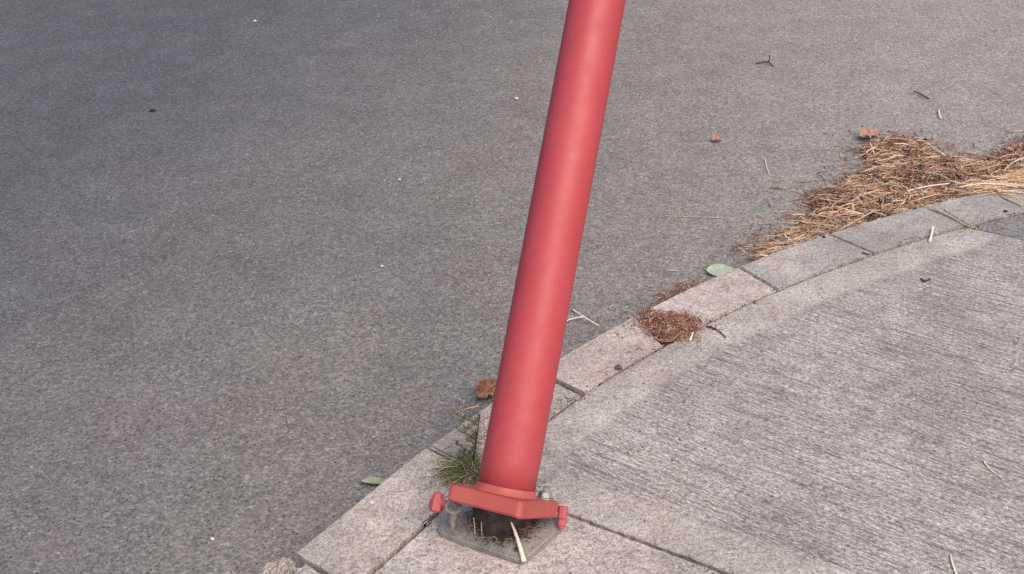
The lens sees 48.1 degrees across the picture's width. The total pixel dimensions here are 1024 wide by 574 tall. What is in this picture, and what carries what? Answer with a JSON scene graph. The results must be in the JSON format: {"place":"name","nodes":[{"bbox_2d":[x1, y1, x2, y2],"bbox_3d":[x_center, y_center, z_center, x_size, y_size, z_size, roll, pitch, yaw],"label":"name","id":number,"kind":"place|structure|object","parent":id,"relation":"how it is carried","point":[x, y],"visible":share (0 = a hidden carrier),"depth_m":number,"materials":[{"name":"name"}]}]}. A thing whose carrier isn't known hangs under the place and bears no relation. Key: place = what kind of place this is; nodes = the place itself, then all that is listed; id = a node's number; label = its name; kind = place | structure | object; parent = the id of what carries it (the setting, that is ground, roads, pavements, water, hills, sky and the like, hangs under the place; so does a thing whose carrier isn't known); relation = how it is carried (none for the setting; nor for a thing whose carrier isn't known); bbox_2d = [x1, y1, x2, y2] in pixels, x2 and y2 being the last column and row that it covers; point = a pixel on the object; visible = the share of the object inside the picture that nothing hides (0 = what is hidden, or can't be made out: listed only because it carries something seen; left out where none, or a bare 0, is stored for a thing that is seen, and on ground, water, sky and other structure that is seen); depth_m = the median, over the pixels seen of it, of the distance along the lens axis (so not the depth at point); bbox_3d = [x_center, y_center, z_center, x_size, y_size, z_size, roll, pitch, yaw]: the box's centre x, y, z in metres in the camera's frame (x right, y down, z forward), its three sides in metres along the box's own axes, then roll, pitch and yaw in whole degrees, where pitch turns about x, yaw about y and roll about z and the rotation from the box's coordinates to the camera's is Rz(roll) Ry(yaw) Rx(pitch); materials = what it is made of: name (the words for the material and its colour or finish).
{"place":"outdoors","nodes":[
{"label":"outdoors","id":0,"kind":"place"},
{"bbox_2d":[0,0,1023,573],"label":"road","id":1,"kind":"structure","parent":0,"point":[232,338],"depth_m":3.50,"materials":[{"name":"grey asphalt"}]},
{"bbox_2d":[258,559,278,573],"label":"rubble","id":2,"kind":"object","parent":1,"relation":"on","point":[267,567],"visible":0.48,"depth_m":2.05,"materials":[{"name":"stone"}]},
{"bbox_2d":[269,557,298,573],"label":"rubble","id":3,"kind":"object","parent":1,"relation":"on","point":[284,565],"visible":0.91,"depth_m":2.03,"materials":[{"name":"stone"}]},
{"bbox_2d":[357,476,384,484],"bbox_3d":[-0.284,0.396,2.340,0.065,0.015,0.031,-3,30,0],"label":"green leaf","id":4,"kind":"object","parent":1,"relation":"on","point":[372,480],"visible":0.78,"depth_m":2.35,"materials":[{"name":"green plant"}]},
{"bbox_2d":[456,405,478,412],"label":"twig","id":5,"kind":"object","parent":1,"relation":"on","point":[476,406],"visible":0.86,"depth_m":2.38,"materials":[{"name":"brown wood"}]},
{"bbox_2d":[471,376,496,400],"bbox_3d":[-0.063,0.231,2.578,0.085,0.042,0.052,-14,32,-19],"label":"dry leaf","id":6,"kind":"object","parent":1,"relation":"on","point":[485,388],"visible":0.89,"depth_m":2.59,"materials":[{"name":"brown plant"}]},
{"bbox_2d":[567,308,598,325],"bbox_3d":[0.163,0.081,2.848,0.054,0.012,0.105,-22,35,-30],"label":"forked straw","id":7,"kind":"object","parent":1,"relation":"on","point":[582,316],"visible":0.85,"depth_m":2.85,"materials":[{"name":"beige plant"}]},
{"bbox_2d":[501,248,762,354],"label":"leaf litter","id":8,"kind":"object","parent":1,"relation":"on","point":[681,289],"visible":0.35,"depth_m":2.80,"materials":[{"name":"brown plant"}]},
{"bbox_2d":[670,216,739,218],"bbox_3d":[0.548,-0.202,3.310,0.217,0.003,0.002,2,30,9],"label":"straw","id":9,"kind":"object","parent":1,"relation":"on","point":[693,216],"visible":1,"depth_m":3.31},
{"bbox_2d":[712,134,722,140],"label":"dry leaf","id":10,"kind":"object","parent":1,"relation":"on","point":[716,137],"visible":1,"depth_m":3.78,"materials":[{"name":"plant"}]},
{"bbox_2d":[705,263,733,275],"bbox_3d":[0.545,-0.045,3.020,0.084,0.018,0.038,-3,30,0],"label":"green leaf","id":11,"kind":"object","parent":1,"relation":"on","point":[718,269],"visible":0.79,"depth_m":3.02,"materials":[{"name":"green plant"}]},
{"bbox_2d":[756,55,773,65],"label":"twig","id":12,"kind":"object","parent":1,"relation":"on","point":[766,62],"visible":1,"depth_m":4.40,"materials":[{"name":"brown wood"}]},
{"bbox_2d":[709,123,1023,267],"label":"dry grass litter","id":13,"kind":"object","parent":1,"relation":"on","point":[898,168],"visible":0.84,"depth_m":3.33,"materials":[{"name":"brown plant"}]},
{"bbox_2d":[840,210,875,229],"bbox_3d":[0.933,-0.182,3.073,0.178,0.022,0.015,-28,38,-36],"label":"straw","id":14,"kind":"object","parent":13,"relation":"on","point":[858,219],"visible":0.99,"depth_m":3.05,"materials":[{"name":"beige plant"}]},
{"bbox_2d":[843,192,881,207],"bbox_3d":[0.996,-0.249,3.250,0.012,0.014,0.151,-19,34,-25],"label":"straw","id":15,"kind":"object","parent":13,"relation":"on","point":[865,197],"visible":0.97,"depth_m":3.24,"materials":[{"name":"beige plant"}]},
{"bbox_2d":[869,209,885,215],"bbox_3d":[0.994,-0.201,3.122,0.037,0.009,0.044,-3,30,0],"label":"straw","id":16,"kind":"object","parent":13,"relation":"on","point":[870,210],"visible":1,"depth_m":3.12,"materials":[{"name":"beige plant"}]},
{"bbox_2d":[909,193,940,202],"bbox_3d":[1.152,-0.249,3.181,0.123,0.019,0.017,-18,33,-24],"label":"straw","id":17,"kind":"object","parent":13,"relation":"on","point":[925,197],"visible":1,"depth_m":3.16,"materials":[{"name":"beige plant"}]},
{"bbox_2d":[907,183,949,190],"bbox_3d":[1.190,-0.286,3.278,0.148,0.014,0.015,-10,31,-12],"label":"straw","id":18,"kind":"object","parent":13,"relation":"on","point":[930,186],"visible":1,"depth_m":3.27,"materials":[{"name":"beige plant"}]},
{"bbox_2d":[988,189,1022,205],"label":"straw","id":19,"kind":"object","parent":13,"relation":"on","point":[1010,200],"visible":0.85,"depth_m":3.07,"materials":[{"name":"beige plant"}]},
{"bbox_2d":[855,126,880,138],"bbox_3d":[1.157,-0.500,3.732,0.078,0.041,0.060,11,33,22],"label":"dry leaf","id":20,"kind":"object","parent":1,"relation":"on","point":[867,132],"visible":1,"depth_m":3.74,"materials":[{"name":"brown plant"}]},
{"bbox_2d":[375,481,719,573],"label":"pavement","id":21,"kind":"structure","parent":0,"point":[575,546],"depth_m":1.99,"materials":[{"name":"concrete"}]},
{"bbox_2d":[510,522,525,562],"bbox_3d":[0.011,0.439,1.974,0.010,0.045,0.060,-11,31,-14],"label":"straw","id":22,"kind":"object","parent":21,"relation":"on","point":[521,553],"visible":1,"depth_m":1.98,"materials":[{"name":"beige plant"}]},
{"bbox_2d":[428,0,625,564],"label":"post","id":23,"kind":"object","parent":21,"relation":"on","point":[499,496],"visible":0.99,"depth_m":1.98,"materials":[{"name":"red metal"}]},
{"bbox_2d":[293,228,975,573],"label":"soil","id":24,"kind":"structure","parent":0,"point":[665,343],"depth_m":2.44,"materials":[{"name":"brown soil"}]},
{"bbox_2d":[390,213,1023,572],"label":"soil crumbs","id":25,"kind":"object","parent":24,"relation":"on","point":[508,538],"visible":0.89,"depth_m":2.03,"materials":[{"name":"brown soil"}]},
{"bbox_2d":[535,228,1023,573],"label":"pavement","id":26,"kind":"structure","parent":0,"point":[865,416],"depth_m":2.26,"materials":[{"name":"concrete"}]},
{"bbox_2d":[707,326,725,337],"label":"twig","id":27,"kind":"object","parent":26,"relation":"on","point":[717,330],"visible":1,"depth_m":2.58,"materials":[{"name":"brown wood"}]},
{"bbox_2d":[950,553,956,573],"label":"straw","id":28,"kind":"object","parent":26,"relation":"on","point":[954,569],"visible":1,"depth_m":1.92,"materials":[{"name":"beige plant"}]},
{"bbox_2d":[976,214,1023,240],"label":"pavement","id":29,"kind":"structure","parent":0,"point":[1011,227],"depth_m":2.96,"materials":[{"name":"grey concrete"}]},
{"label":"ground","id":30,"kind":"structure","parent":0,"visible":0},
{"bbox_2d":[294,564,319,573],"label":"kerb stone","id":31,"kind":"object","parent":30,"relation":"on","point":[305,569],"visible":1,"depth_m":1.98,"materials":[{"name":"concrete"}]},
{"bbox_2d":[297,448,476,573],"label":"kerb stone","id":32,"kind":"object","parent":30,"relation":"on","point":[363,536],"visible":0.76,"depth_m":2.08,"materials":[{"name":"concrete"}]},
{"bbox_2d":[421,445,481,494],"bbox_3d":[-0.089,0.339,2.189,0.192,0.030,0.171,-3,30,0],"label":"grass tuft","id":33,"kind":"object","parent":32,"relation":"on","point":[458,466],"visible":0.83,"depth_m":2.18,"materials":[{"name":"green plant"}]},
{"bbox_2d":[453,410,479,475],"bbox_3d":[-0.083,0.296,2.160,0.063,0.133,0.061,-3,30,0],"label":"weed sprig","id":34,"kind":"object","parent":32,"relation":"on","point":[470,452],"visible":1,"depth_m":2.17,"materials":[{"name":"green plant"}]},
{"bbox_2d":[429,383,580,474],"bbox_3d":[-0.004,0.354,2.388,0.136,0.200,0.327,21,38,35],"label":"kerb stone","id":35,"kind":"object","parent":30,"relation":"on","point":[446,441],"visible":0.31,"depth_m":2.32,"materials":[{"name":"concrete"}]},
{"bbox_2d":[445,415,487,466],"bbox_3d":[-0.089,0.312,2.262,0.086,0.004,0.198,-3,30,0],"label":"moss","id":36,"kind":"object","parent":35,"relation":"on","point":[482,437],"visible":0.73,"depth_m":2.28,"materials":[{"name":"green plant"}]},
{"bbox_2d":[556,317,663,395],"bbox_3d":[0.219,0.232,2.581,0.306,0.200,0.132,-26,37,-34],"label":"kerb stone","id":37,"kind":"object","parent":30,"relation":"on","point":[588,364],"visible":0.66,"depth_m":2.52,"materials":[{"name":"concrete"}]},
{"bbox_2d":[615,364,621,369],"bbox_3d":[0.230,0.172,2.475,0.016,0.012,0.015,-3,30,0],"label":"pebble","id":38,"kind":"object","parent":37,"relation":"on","point":[618,366],"visible":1,"depth_m":2.47,"materials":[{"name":"stone"}]},
{"bbox_2d":[648,268,776,341],"bbox_3d":[0.466,0.117,2.751,0.344,0.200,0.140,-22,35,-30],"label":"kerb stone","id":39,"kind":"object","parent":30,"relation":"on","point":[733,290],"visible":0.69,"depth_m":2.71,"materials":[{"name":"concrete"}]},
{"bbox_2d":[588,302,728,352],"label":"leaf litter","id":40,"kind":"object","parent":39,"relation":"on","point":[673,331],"visible":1,"depth_m":2.60,"materials":[{"name":"brown plant"}]},
{"bbox_2d":[739,234,872,291],"bbox_3d":[0.734,0.017,2.902,0.313,0.200,0.146,-18,33,-25],"label":"kerb stone","id":41,"kind":"object","parent":30,"relation":"on","point":[793,265],"visible":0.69,"depth_m":2.84,"materials":[{"name":"grey concrete"}]},
{"bbox_2d":[829,207,965,255],"bbox_3d":[1.000,-0.063,3.018,0.327,0.200,0.144,-15,32,-20],"label":"kerb stone","id":42,"kind":"object","parent":30,"relation":"on","point":[899,227],"visible":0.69,"depth_m":2.96,"materials":[{"name":"grey concrete"}]},
{"bbox_2d":[928,226,933,242],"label":"straw","id":43,"kind":"object","parent":42,"relation":"on","point":[930,236],"visible":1,"depth_m":2.92,"materials":[{"name":"beige plant"}]},
{"bbox_2d":[923,206,977,229],"bbox_3d":[1.157,-0.186,3.008,0.031,0.006,0.172,-19,34,-26],"label":"twig","id":44,"kind":"object","parent":42,"relation":"on","point":[954,218],"visible":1,"depth_m":2.99,"materials":[{"name":"brown wood"}]},
{"bbox_2d":[925,187,1023,227],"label":"kerb stone","id":45,"kind":"object","parent":30,"relation":"on","point":[974,210],"visible":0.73,"depth_m":3.05,"materials":[{"name":"grey concrete"}]}
]}

